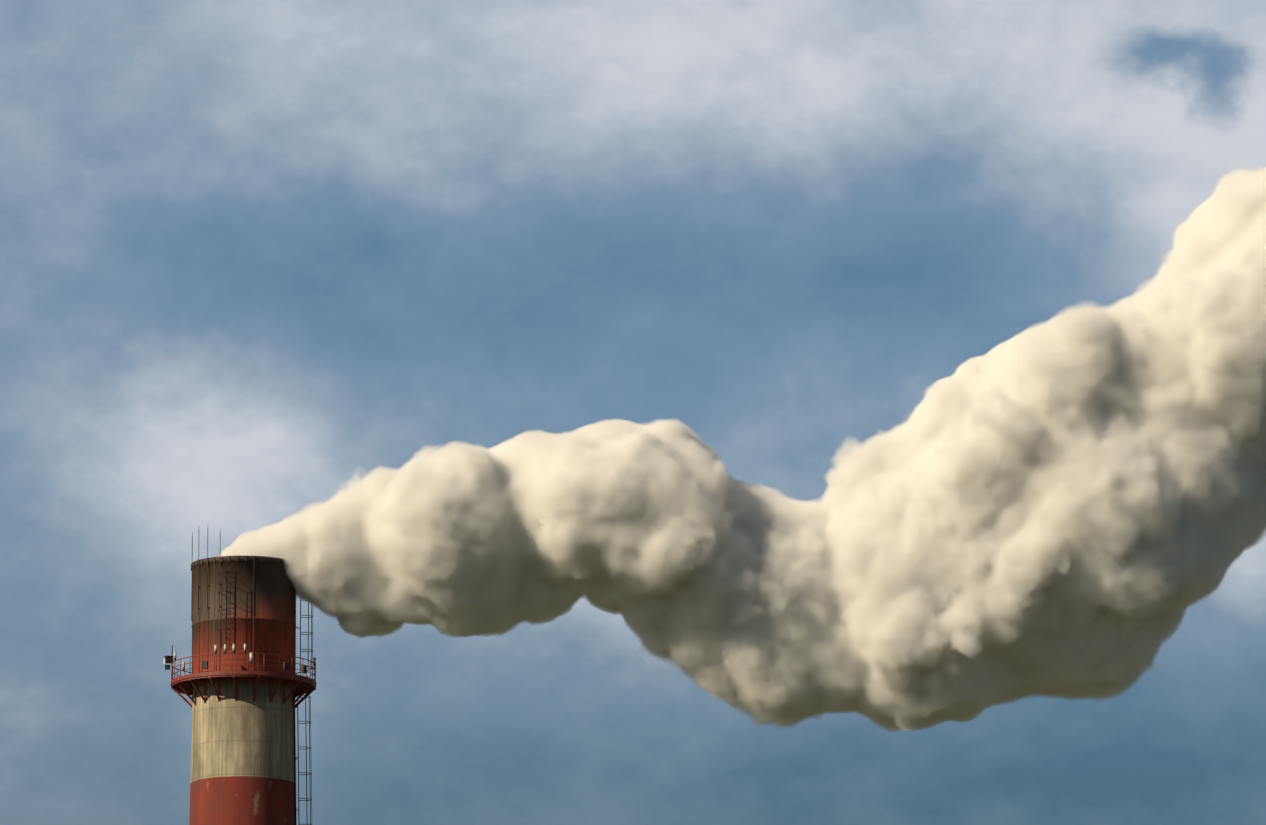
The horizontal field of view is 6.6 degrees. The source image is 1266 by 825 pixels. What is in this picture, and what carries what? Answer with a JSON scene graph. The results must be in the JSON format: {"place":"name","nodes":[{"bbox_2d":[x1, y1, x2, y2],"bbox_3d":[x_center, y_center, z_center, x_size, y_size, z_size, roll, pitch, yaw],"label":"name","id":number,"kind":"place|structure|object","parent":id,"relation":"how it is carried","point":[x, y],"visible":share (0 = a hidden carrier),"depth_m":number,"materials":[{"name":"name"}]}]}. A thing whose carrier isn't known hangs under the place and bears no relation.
{"place":"outdoors","nodes":[
{"label":"outdoors","id":0,"kind":"place"},
{"bbox_2d":[189,680,294,824],"bbox_3d":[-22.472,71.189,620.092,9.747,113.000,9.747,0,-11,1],"label":"chimney shaft","id":1,"kind":"object","parent":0,"point":[242,761],"visible":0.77,"depth_m":627.30,"materials":[{"name":"beige concrete"}]},
{"bbox_2d":[171,653,315,707],"bbox_3d":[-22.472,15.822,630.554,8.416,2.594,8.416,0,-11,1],"label":"platform railing","id":2,"kind":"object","parent":1,"relation":"attached to","point":[302,684],"depth_m":627.93,"materials":[{"name":"red metal"}]},
{"bbox_2d":[163,644,315,673],"bbox_3d":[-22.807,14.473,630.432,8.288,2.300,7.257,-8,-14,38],"label":"warning lights","id":3,"kind":"object","parent":2,"relation":"on","point":[167,659],"visible":0.83,"depth_m":627.65,"materials":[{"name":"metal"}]},
{"bbox_2d":[191,556,295,687],"bbox_3d":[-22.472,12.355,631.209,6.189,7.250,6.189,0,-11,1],"label":"chimney cap","id":4,"kind":"object","parent":1,"relation":"on","point":[260,603],"visible":0.88,"depth_m":628.81,"materials":[{"name":"red concrete"}]},
{"bbox_2d":[217,567,231,647],"bbox_3d":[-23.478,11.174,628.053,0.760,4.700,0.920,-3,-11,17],"label":"cap inspection ladder","id":5,"kind":"object","parent":4,"relation":"attached to","point":[228,583],"visible":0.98,"depth_m":628.15,"materials":[{"name":"metal"}]},
{"bbox_2d":[191,532,295,673],"bbox_3d":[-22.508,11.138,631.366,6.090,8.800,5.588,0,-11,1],"label":"lightning rods","id":6,"kind":"object","parent":4,"relation":"attached to","point":[219,595],"visible":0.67,"depth_m":629.76,"materials":[{"name":"metal"}]},
{"bbox_2d":[293,597,312,824],"bbox_3d":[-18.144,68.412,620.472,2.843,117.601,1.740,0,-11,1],"label":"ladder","id":7,"kind":"object","parent":1,"relation":"attached to","point":[305,721],"visible":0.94,"depth_m":630.02,"materials":[{"name":"metal"}]},
{"bbox_2d":[0,0,1265,824],"label":"sky","id":8,"kind":"structure","parent":0,"point":[642,412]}
]}

